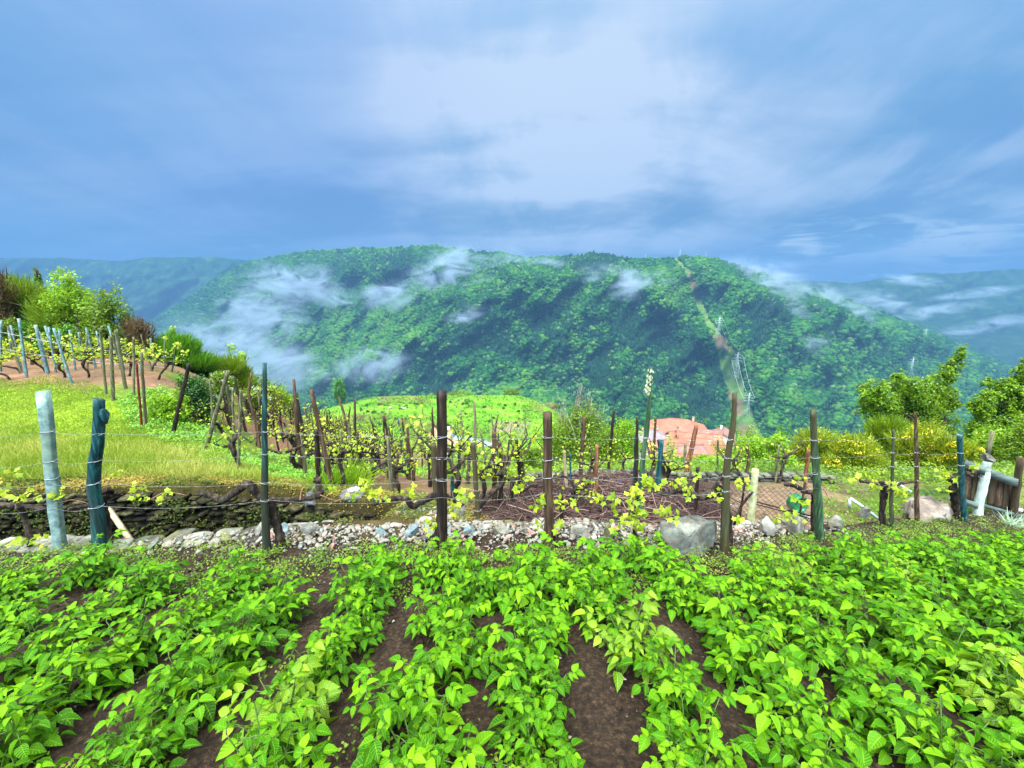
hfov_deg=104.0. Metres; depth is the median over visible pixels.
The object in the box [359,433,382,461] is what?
grape vine
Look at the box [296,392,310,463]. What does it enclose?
wooden stake
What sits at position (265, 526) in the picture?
wooden stake
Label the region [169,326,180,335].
sapling
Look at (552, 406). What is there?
tree
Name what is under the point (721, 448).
bush
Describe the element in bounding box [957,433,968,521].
wooden stake
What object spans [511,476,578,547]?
grape vine
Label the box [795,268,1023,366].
hills
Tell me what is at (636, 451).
wooden stake
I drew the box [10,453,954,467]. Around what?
trellis wire
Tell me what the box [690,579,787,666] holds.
potato plant
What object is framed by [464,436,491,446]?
barn
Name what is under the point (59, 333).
concrete post
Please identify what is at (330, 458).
grape vine
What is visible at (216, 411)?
wooden stake
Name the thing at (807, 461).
wooden stake
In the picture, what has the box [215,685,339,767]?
potato plant
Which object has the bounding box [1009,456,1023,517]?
gate post
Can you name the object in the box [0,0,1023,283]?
sky
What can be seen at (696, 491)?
wooden stake
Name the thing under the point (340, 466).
grape vine
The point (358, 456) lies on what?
wooden stake
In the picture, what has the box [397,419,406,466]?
wooden stake
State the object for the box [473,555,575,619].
potato plant
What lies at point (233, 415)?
wooden stake
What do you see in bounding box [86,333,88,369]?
wooden stake
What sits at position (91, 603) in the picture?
bean plant
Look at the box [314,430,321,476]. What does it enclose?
wooden stake
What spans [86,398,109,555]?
wooden stake
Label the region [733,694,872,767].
potato plant
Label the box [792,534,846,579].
plant
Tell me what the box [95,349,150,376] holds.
grape vine
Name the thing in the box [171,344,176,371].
wooden stake
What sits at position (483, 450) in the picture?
wooden stake
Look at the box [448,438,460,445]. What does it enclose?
outbuilding
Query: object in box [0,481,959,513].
trellis wire
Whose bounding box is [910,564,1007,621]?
potato plant
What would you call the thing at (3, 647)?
plant
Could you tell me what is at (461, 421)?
wooden stake
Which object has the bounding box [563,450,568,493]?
wooden stake
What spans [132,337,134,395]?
wooden stake
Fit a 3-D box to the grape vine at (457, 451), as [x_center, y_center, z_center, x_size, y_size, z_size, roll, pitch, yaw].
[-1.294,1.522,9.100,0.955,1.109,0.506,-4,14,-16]
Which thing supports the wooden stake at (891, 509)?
on the ground at (168, 376)
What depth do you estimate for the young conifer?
20.23 m
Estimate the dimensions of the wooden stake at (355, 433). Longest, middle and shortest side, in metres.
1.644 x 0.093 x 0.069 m
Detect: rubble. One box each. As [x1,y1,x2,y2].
[4,513,854,563]
[314,497,783,529]
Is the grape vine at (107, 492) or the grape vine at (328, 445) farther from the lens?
the grape vine at (328, 445)
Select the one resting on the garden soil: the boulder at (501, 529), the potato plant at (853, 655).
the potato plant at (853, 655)
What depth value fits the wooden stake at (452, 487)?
5.40 m
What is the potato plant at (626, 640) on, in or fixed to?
on the garden soil
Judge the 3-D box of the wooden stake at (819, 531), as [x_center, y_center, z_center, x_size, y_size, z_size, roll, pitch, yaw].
[3.034,0.991,3.986,0.394,1.547,0.098,0,13,0]
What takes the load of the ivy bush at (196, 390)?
on the ground at (168, 376)
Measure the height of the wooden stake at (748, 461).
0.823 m
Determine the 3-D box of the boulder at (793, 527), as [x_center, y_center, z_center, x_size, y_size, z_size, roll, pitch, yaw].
[3.073,1.532,4.305,0.151,0.262,0.154,0,13,0]
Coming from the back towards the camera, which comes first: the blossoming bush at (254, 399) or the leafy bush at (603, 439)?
the blossoming bush at (254, 399)
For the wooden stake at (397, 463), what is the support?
on the ground at (168, 376)
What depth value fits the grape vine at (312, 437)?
8.31 m
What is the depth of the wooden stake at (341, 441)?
6.98 m
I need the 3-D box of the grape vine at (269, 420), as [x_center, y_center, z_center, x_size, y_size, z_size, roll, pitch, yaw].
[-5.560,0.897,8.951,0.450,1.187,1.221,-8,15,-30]
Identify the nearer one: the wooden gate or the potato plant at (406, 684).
the potato plant at (406, 684)
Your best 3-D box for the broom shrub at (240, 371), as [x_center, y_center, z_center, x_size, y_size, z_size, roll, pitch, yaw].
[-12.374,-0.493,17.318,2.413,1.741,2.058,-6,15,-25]
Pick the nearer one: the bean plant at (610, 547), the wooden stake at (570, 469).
the bean plant at (610, 547)
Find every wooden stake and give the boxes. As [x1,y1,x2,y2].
[7,326,22,373]
[7,329,12,357]
[39,331,49,371]
[44,326,57,365]
[75,327,91,363]
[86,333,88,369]
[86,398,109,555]
[99,328,107,394]
[108,336,115,400]
[110,331,119,367]
[114,330,127,388]
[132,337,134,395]
[135,362,142,425]
[139,352,147,425]
[140,334,152,370]
[149,338,156,365]
[164,338,165,367]
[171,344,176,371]
[171,363,190,432]
[204,370,229,448]
[209,379,215,431]
[220,380,231,430]
[224,370,231,426]
[231,387,234,432]
[234,376,246,431]
[236,390,241,467]
[241,388,247,416]
[247,372,260,447]
[258,389,261,431]
[260,363,271,552]
[270,410,279,450]
[285,417,288,449]
[292,379,302,469]
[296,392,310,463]
[300,433,307,475]
[302,417,322,462]
[303,409,314,456]
[309,389,334,485]
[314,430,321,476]
[338,397,349,464]
[339,430,345,468]
[345,412,352,464]
[353,398,356,466]
[357,431,359,472]
[371,421,380,460]
[383,416,392,468]
[383,419,386,467]
[386,436,393,491]
[394,452,398,487]
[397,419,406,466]
[402,417,410,462]
[406,426,410,479]
[412,459,416,480]
[420,432,423,466]
[427,450,430,486]
[431,408,434,442]
[431,443,436,499]
[436,389,447,553]
[450,476,454,497]
[459,409,465,468]
[471,402,476,483]
[471,442,480,520]
[480,430,486,477]
[490,414,497,467]
[491,432,496,505]
[494,415,501,459]
[515,439,522,494]
[542,411,553,552]
[558,489,564,519]
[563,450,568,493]
[569,454,571,486]
[578,416,585,482]
[594,444,598,502]
[607,410,614,469]
[633,436,638,484]
[634,417,638,492]
[638,367,653,508]
[652,418,656,454]
[656,440,663,494]
[657,439,665,477]
[683,444,686,462]
[684,425,698,471]
[693,467,699,514]
[716,440,718,470]
[719,393,736,554]
[744,444,750,472]
[774,445,779,482]
[803,449,810,494]
[810,409,824,542]
[889,429,894,528]
[914,411,919,524]
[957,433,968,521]
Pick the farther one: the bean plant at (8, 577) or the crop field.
the crop field
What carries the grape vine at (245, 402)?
on the ground at (168, 376)
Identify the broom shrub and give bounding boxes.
[0,266,23,353]
[0,269,46,343]
[18,284,95,351]
[143,329,217,370]
[214,353,257,389]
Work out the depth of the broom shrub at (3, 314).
15.43 m
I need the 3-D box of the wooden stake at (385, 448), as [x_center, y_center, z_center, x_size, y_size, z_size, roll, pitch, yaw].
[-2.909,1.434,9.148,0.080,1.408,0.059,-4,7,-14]
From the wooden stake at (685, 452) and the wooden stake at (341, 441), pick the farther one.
the wooden stake at (685, 452)
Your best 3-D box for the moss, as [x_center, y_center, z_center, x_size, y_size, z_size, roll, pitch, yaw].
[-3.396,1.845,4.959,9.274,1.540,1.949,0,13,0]
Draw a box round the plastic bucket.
[786,493,808,515]
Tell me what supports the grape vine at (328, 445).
on the ground at (168, 376)
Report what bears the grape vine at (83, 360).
on the ground at (168, 376)
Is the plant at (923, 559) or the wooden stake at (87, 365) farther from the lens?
the wooden stake at (87, 365)
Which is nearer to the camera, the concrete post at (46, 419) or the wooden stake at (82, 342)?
the concrete post at (46, 419)
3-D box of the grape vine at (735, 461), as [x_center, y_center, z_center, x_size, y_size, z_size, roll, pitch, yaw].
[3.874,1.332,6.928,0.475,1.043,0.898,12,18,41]
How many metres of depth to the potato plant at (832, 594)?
2.52 m
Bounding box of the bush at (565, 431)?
[532,384,625,465]
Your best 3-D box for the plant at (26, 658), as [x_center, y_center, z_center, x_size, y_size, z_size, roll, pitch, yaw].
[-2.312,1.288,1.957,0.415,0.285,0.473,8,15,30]
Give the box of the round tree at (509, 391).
[503,387,520,394]
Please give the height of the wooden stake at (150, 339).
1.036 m
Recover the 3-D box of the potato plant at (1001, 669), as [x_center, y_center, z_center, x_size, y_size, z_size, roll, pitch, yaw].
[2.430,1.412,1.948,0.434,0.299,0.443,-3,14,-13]
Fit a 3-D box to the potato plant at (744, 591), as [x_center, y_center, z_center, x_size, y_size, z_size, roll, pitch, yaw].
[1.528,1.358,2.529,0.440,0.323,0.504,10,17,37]
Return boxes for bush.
[141,388,193,422]
[169,371,226,419]
[207,370,240,410]
[242,386,273,413]
[447,390,458,395]
[513,445,542,468]
[532,384,625,465]
[584,427,623,466]
[614,413,642,461]
[664,456,682,459]
[665,434,677,454]
[691,453,733,465]
[711,441,738,455]
[723,428,754,453]
[732,433,772,468]
[752,431,797,468]
[785,420,842,463]
[820,429,896,476]
[857,411,918,461]
[883,415,953,470]
[925,430,991,472]
[967,422,1017,462]
[992,419,1023,463]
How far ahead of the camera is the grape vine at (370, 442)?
7.28 m
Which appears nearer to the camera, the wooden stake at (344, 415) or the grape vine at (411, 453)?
the grape vine at (411, 453)
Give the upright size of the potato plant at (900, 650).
0.385 m
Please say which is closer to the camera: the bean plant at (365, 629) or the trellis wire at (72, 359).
the bean plant at (365, 629)
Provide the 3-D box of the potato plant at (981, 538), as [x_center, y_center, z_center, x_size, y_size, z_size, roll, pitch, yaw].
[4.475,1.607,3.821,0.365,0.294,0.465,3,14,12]
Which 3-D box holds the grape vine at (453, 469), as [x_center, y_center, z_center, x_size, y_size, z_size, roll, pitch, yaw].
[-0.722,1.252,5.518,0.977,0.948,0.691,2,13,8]
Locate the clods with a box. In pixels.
[0,521,1022,767]
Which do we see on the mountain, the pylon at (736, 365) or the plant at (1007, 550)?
the pylon at (736, 365)
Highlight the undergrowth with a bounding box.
[447,444,1023,526]
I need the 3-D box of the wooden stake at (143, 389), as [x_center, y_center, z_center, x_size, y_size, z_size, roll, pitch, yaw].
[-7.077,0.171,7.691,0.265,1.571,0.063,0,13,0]
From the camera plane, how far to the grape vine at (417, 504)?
3.33 m
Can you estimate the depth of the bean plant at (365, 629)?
2.10 m
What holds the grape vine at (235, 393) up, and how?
on the ground at (168, 376)
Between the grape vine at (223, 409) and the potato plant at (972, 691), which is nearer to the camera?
the potato plant at (972, 691)
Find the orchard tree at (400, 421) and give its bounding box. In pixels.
[392,419,410,428]
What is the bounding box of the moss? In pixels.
[0,467,606,538]
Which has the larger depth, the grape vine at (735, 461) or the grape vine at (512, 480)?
the grape vine at (735, 461)
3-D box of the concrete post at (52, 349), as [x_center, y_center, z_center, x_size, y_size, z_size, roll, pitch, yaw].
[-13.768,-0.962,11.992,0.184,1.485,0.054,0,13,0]
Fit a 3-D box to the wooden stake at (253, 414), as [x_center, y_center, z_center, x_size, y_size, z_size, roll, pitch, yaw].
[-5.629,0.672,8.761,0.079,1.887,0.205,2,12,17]
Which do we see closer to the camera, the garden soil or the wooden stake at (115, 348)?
the garden soil
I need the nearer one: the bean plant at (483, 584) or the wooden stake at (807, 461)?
the bean plant at (483, 584)
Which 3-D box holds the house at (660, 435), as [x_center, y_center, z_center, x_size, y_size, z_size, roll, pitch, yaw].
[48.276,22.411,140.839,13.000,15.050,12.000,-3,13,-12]
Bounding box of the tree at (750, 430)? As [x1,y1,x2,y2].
[737,422,763,438]
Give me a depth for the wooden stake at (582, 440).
6.37 m
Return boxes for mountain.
[158,248,969,443]
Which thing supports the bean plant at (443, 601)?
on the garden soil
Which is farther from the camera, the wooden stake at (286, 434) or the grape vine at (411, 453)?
the wooden stake at (286, 434)
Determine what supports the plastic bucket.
on the ground at (168, 376)
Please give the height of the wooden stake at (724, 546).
1.603 m
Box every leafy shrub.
[0,315,28,355]
[13,318,68,354]
[33,266,112,355]
[53,317,106,357]
[74,277,136,356]
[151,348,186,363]
[190,350,235,377]
[235,374,273,393]
[267,385,289,414]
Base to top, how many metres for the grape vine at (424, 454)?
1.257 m
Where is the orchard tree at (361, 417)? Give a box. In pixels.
[350,411,364,425]
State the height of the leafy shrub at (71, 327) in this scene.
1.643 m
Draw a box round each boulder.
[255,522,261,534]
[281,522,289,536]
[300,522,319,538]
[304,487,316,507]
[340,486,365,503]
[374,527,388,537]
[403,524,418,538]
[454,493,465,515]
[462,525,474,537]
[492,524,510,537]
[570,524,588,537]
[603,523,611,540]
[660,514,716,555]
[759,516,775,536]
[787,514,803,535]
[828,515,842,529]
[858,506,870,519]
[899,495,953,522]
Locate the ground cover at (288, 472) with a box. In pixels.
[116,384,528,500]
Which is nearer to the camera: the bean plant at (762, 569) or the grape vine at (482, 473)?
the bean plant at (762, 569)
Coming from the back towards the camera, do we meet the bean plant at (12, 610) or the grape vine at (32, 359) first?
the grape vine at (32, 359)
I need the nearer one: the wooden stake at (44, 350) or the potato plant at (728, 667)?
the potato plant at (728, 667)
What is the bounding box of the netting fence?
[675,471,809,519]
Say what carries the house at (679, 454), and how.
on the ground at (168, 376)
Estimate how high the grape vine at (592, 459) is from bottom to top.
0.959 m
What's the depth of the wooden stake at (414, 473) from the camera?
7.18 m
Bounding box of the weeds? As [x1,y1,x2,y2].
[0,513,1023,767]
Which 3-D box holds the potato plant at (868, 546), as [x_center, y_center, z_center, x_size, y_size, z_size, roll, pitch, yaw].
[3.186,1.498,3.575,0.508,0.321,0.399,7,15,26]
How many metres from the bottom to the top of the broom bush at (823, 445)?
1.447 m
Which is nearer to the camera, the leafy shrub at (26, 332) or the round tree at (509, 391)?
the leafy shrub at (26, 332)
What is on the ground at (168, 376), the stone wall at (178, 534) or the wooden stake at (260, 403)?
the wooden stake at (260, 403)
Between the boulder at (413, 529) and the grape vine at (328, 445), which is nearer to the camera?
the boulder at (413, 529)
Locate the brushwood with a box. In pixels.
[465,466,740,533]
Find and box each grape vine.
[0,340,25,373]
[0,346,16,379]
[0,467,87,553]
[2,340,12,357]
[4,337,36,364]
[14,344,50,371]
[27,324,56,358]
[28,332,89,360]
[31,335,84,356]
[49,347,82,377]
[60,341,114,377]
[61,333,113,357]
[62,338,107,363]
[67,469,184,542]
[81,336,123,361]
[88,342,141,368]
[92,333,125,355]
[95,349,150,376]
[121,339,142,358]
[127,339,160,358]
[137,336,181,369]
[143,342,188,379]
[172,402,210,425]
[180,402,230,441]
[195,476,390,549]
[206,378,247,409]
[206,411,276,467]
[217,393,251,424]
[234,391,285,418]
[235,381,258,417]
[237,397,279,422]
[251,417,329,469]
[254,405,278,428]
[256,392,273,445]
[257,379,281,402]
[257,413,281,435]
[267,392,285,408]
[267,398,314,468]
[268,404,285,426]
[277,405,312,421]
[281,395,293,423]
[282,446,350,474]
[284,424,296,446]
[293,427,349,469]
[304,417,360,487]
[306,401,325,458]
[309,424,342,468]
[320,435,370,461]
[325,424,367,464]
[336,424,394,484]
[339,420,392,470]
[343,417,406,479]
[347,421,381,454]
[353,440,407,478]
[358,478,474,549]
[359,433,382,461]
[364,452,424,492]
[372,444,399,464]
[372,447,405,466]
[394,427,422,479]
[402,414,471,456]
[413,438,453,465]
[414,403,474,486]
[415,431,430,465]
[429,436,497,496]
[433,429,472,471]
[447,416,477,483]
[455,413,488,466]
[456,441,491,466]
[466,414,536,503]
[466,435,512,510]
[471,432,518,454]
[473,420,517,517]
[492,458,527,504]
[505,422,553,481]
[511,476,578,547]
[529,423,585,462]
[535,469,595,502]
[562,438,609,492]
[585,424,618,478]
[590,474,679,551]
[610,438,633,468]
[635,422,657,488]
[649,472,753,550]
[656,444,678,480]
[656,447,692,489]
[709,436,748,482]
[717,430,757,480]
[766,429,810,483]
[770,474,827,533]
[843,472,927,526]
[932,460,979,518]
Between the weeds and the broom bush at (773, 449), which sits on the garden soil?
the weeds
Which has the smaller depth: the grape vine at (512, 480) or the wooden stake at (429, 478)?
the grape vine at (512, 480)
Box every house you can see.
[429,426,455,446]
[629,426,665,449]
[638,435,680,456]
[646,451,700,458]
[649,417,706,431]
[650,441,710,455]
[661,427,681,434]
[665,430,723,442]
[667,440,725,456]
[679,435,724,444]
[688,429,735,446]
[711,425,735,444]
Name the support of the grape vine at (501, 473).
on the ground at (168, 376)
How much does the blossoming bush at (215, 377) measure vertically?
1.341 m
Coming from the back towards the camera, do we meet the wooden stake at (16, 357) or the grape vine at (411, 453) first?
the wooden stake at (16, 357)
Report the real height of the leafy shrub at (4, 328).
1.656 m
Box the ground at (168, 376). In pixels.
[0,350,1023,540]
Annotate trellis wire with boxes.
[0,348,171,367]
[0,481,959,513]
[2,332,172,357]
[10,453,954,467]
[12,431,957,441]
[21,465,958,487]
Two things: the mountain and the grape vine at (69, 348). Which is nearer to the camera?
the grape vine at (69, 348)
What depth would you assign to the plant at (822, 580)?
2.77 m
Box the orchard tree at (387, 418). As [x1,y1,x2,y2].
[380,409,392,421]
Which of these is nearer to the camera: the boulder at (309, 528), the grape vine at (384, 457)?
the boulder at (309, 528)
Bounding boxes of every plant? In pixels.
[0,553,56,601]
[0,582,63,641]
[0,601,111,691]
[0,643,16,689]
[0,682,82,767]
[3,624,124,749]
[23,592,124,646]
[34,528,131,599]
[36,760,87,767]
[54,695,201,767]
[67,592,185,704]
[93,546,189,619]
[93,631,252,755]
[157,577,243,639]
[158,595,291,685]
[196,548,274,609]
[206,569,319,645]
[209,639,342,767]
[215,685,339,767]
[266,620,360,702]
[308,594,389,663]
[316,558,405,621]
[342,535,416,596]
[342,644,467,757]
[350,682,495,767]
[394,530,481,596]
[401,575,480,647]
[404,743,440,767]
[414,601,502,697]
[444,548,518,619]
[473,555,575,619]
[475,704,585,767]
[476,606,569,710]
[482,656,585,765]
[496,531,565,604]
[502,589,575,668]
[551,567,650,646]
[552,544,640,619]
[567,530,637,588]
[571,589,680,692]
[618,635,722,734]
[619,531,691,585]
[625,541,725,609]
[631,679,761,767]
[653,566,734,628]
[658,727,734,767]
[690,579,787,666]
[690,597,806,718]
[716,560,790,627]
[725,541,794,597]
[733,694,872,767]
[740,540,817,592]
[750,649,868,767]
[759,579,846,659]
[778,597,908,698]
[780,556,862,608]
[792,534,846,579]
[792,573,872,631]
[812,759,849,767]
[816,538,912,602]
[820,648,961,754]
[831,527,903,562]
[834,577,965,683]
[840,677,1023,767]
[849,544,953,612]
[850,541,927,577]
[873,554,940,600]
[875,602,1021,718]
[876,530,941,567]
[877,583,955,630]
[886,574,1023,673]
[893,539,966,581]
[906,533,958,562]
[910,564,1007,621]
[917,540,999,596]
[934,640,1023,761]
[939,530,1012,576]
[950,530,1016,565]
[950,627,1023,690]
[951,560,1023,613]
[954,579,1023,642]
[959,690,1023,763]
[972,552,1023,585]
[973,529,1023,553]
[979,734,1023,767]
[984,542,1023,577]
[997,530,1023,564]
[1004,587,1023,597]
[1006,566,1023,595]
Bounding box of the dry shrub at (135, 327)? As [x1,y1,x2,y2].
[118,313,158,357]
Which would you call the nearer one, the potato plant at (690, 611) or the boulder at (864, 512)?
the potato plant at (690, 611)
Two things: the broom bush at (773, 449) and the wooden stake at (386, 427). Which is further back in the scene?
the broom bush at (773, 449)
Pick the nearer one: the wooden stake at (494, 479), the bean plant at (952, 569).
the bean plant at (952, 569)
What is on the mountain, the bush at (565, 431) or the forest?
the forest
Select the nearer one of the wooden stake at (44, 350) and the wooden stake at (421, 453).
the wooden stake at (421, 453)
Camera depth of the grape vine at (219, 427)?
7.57 m
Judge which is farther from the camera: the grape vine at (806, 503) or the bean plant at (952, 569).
the grape vine at (806, 503)
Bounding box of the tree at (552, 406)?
[541,400,559,410]
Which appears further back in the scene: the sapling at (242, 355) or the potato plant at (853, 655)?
the sapling at (242, 355)
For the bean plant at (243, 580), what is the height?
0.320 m
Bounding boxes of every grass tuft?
[295,460,358,489]
[321,451,386,487]
[992,510,1023,527]
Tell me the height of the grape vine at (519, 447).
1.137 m
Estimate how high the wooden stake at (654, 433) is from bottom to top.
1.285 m
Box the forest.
[121,244,1019,447]
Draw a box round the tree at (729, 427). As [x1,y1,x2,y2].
[719,416,741,443]
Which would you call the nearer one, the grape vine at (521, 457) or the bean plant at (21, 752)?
the bean plant at (21, 752)
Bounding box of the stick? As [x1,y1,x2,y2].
[985,430,994,454]
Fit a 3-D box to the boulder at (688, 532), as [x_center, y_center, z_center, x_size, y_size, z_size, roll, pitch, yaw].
[1.564,1.410,3.536,0.522,0.445,0.258,0,13,0]
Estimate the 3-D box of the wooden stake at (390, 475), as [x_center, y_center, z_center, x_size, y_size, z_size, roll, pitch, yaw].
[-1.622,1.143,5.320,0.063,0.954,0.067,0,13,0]
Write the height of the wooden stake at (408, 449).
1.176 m
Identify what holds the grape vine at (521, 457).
on the ground at (168, 376)
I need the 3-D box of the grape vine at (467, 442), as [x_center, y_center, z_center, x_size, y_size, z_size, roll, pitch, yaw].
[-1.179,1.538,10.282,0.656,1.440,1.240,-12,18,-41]
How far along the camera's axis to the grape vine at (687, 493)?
3.50 m
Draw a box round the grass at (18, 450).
[0,374,280,481]
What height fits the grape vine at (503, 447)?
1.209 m
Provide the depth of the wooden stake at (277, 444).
9.19 m
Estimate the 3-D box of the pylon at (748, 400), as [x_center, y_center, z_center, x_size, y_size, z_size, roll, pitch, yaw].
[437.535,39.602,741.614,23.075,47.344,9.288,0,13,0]
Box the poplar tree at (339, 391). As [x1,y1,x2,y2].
[333,377,347,403]
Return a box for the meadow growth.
[312,394,543,448]
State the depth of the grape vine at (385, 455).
7.97 m
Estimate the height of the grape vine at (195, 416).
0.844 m
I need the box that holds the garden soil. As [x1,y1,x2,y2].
[0,508,1023,767]
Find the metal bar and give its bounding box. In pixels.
[849,497,878,520]
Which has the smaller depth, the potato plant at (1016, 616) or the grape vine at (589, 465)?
the potato plant at (1016, 616)
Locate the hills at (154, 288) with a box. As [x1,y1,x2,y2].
[0,257,251,351]
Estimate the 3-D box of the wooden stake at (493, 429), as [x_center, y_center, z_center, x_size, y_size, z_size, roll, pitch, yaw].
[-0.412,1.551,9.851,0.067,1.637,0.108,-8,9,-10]
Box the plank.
[108,507,132,537]
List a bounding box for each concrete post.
[0,320,2,371]
[9,325,22,370]
[17,318,28,377]
[33,325,49,373]
[35,390,67,553]
[47,327,56,371]
[52,328,72,383]
[58,330,64,374]
[68,330,76,370]
[78,332,82,361]
[85,327,96,368]
[96,331,101,366]
[747,468,758,524]
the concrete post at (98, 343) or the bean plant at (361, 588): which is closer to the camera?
the bean plant at (361, 588)
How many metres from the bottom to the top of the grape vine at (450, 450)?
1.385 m
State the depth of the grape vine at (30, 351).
13.28 m
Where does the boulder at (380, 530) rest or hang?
on the ground at (168, 376)
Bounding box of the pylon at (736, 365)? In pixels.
[731,353,738,376]
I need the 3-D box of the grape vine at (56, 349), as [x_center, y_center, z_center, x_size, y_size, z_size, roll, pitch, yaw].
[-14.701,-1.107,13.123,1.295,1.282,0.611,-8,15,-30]
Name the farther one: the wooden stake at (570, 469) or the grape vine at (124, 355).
the grape vine at (124, 355)
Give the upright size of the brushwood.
0.952 m
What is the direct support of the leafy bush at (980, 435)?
on the ground at (168, 376)
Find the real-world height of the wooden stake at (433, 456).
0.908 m
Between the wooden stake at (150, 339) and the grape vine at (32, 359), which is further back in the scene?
the wooden stake at (150, 339)
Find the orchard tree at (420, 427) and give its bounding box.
[410,423,430,434]
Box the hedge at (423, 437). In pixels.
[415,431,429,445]
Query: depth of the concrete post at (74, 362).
12.09 m
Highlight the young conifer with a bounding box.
[32,266,45,287]
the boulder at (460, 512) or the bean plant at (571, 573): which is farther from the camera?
the boulder at (460, 512)
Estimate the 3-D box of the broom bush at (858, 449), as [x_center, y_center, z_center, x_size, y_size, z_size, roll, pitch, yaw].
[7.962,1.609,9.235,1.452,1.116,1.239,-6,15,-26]
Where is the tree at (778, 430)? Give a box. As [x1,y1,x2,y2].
[773,426,791,445]
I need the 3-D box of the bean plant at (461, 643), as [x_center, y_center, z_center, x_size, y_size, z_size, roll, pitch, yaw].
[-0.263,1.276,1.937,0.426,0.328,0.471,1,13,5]
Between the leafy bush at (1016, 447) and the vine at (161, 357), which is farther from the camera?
the vine at (161, 357)
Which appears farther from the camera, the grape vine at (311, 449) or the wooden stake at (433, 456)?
the grape vine at (311, 449)
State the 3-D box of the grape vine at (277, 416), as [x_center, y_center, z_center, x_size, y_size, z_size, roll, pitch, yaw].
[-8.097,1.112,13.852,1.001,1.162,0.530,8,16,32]
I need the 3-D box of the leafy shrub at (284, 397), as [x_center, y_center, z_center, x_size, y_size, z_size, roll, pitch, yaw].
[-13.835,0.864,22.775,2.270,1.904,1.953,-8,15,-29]
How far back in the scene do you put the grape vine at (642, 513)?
3.26 m
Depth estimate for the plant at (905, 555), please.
3.25 m
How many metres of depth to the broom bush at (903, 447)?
10.22 m
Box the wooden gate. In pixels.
[948,459,1020,517]
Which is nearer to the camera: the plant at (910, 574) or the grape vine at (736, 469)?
the plant at (910, 574)
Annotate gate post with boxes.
[972,453,995,515]
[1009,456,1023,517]
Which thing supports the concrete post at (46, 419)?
on the stone wall at (178, 534)
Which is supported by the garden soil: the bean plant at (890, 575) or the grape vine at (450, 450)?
the bean plant at (890, 575)
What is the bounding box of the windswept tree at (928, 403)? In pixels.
[852,344,967,434]
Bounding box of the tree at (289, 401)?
[269,385,292,406]
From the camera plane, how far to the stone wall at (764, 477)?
7.12 m
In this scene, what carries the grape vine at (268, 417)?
on the ground at (168, 376)
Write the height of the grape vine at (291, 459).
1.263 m
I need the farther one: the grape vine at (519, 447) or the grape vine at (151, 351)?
the grape vine at (151, 351)
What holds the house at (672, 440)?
on the ground at (168, 376)
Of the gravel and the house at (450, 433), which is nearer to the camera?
the gravel
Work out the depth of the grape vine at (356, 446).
8.11 m
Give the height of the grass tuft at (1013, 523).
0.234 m
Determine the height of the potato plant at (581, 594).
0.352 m
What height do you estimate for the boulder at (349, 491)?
0.236 m
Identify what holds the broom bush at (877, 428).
on the ground at (168, 376)
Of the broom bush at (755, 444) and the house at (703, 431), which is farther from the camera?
the house at (703, 431)
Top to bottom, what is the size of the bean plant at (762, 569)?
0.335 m
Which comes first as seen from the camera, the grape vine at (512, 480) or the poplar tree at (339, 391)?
the grape vine at (512, 480)
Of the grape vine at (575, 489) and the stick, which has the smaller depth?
the grape vine at (575, 489)
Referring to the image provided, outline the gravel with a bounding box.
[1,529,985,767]
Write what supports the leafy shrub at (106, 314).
on the ground at (168, 376)
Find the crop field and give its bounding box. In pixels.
[490,421,530,434]
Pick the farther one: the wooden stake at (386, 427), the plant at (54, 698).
the wooden stake at (386, 427)
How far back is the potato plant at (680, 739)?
1.37 m
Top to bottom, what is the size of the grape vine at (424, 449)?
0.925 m
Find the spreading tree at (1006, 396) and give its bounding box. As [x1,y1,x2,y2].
[960,357,1023,451]
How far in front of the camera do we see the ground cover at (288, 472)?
7.77 m
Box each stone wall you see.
[0,491,376,540]
[0,516,750,554]
[526,468,838,483]
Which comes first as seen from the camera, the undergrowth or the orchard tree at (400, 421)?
the undergrowth
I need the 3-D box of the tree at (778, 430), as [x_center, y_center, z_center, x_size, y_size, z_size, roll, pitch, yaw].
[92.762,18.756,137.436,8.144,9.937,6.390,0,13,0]
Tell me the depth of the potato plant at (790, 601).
2.29 m
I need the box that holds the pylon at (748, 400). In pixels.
[744,393,750,417]
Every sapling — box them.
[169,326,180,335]
[224,341,248,392]
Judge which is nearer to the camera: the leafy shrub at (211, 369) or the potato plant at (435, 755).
the potato plant at (435, 755)
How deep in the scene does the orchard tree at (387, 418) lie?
158.99 m
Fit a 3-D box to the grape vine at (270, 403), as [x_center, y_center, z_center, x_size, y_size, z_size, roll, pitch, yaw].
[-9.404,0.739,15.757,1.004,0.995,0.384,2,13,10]
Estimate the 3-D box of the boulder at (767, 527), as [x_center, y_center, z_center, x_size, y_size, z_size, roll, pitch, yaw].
[2.641,1.476,4.146,0.168,0.240,0.114,0,13,0]

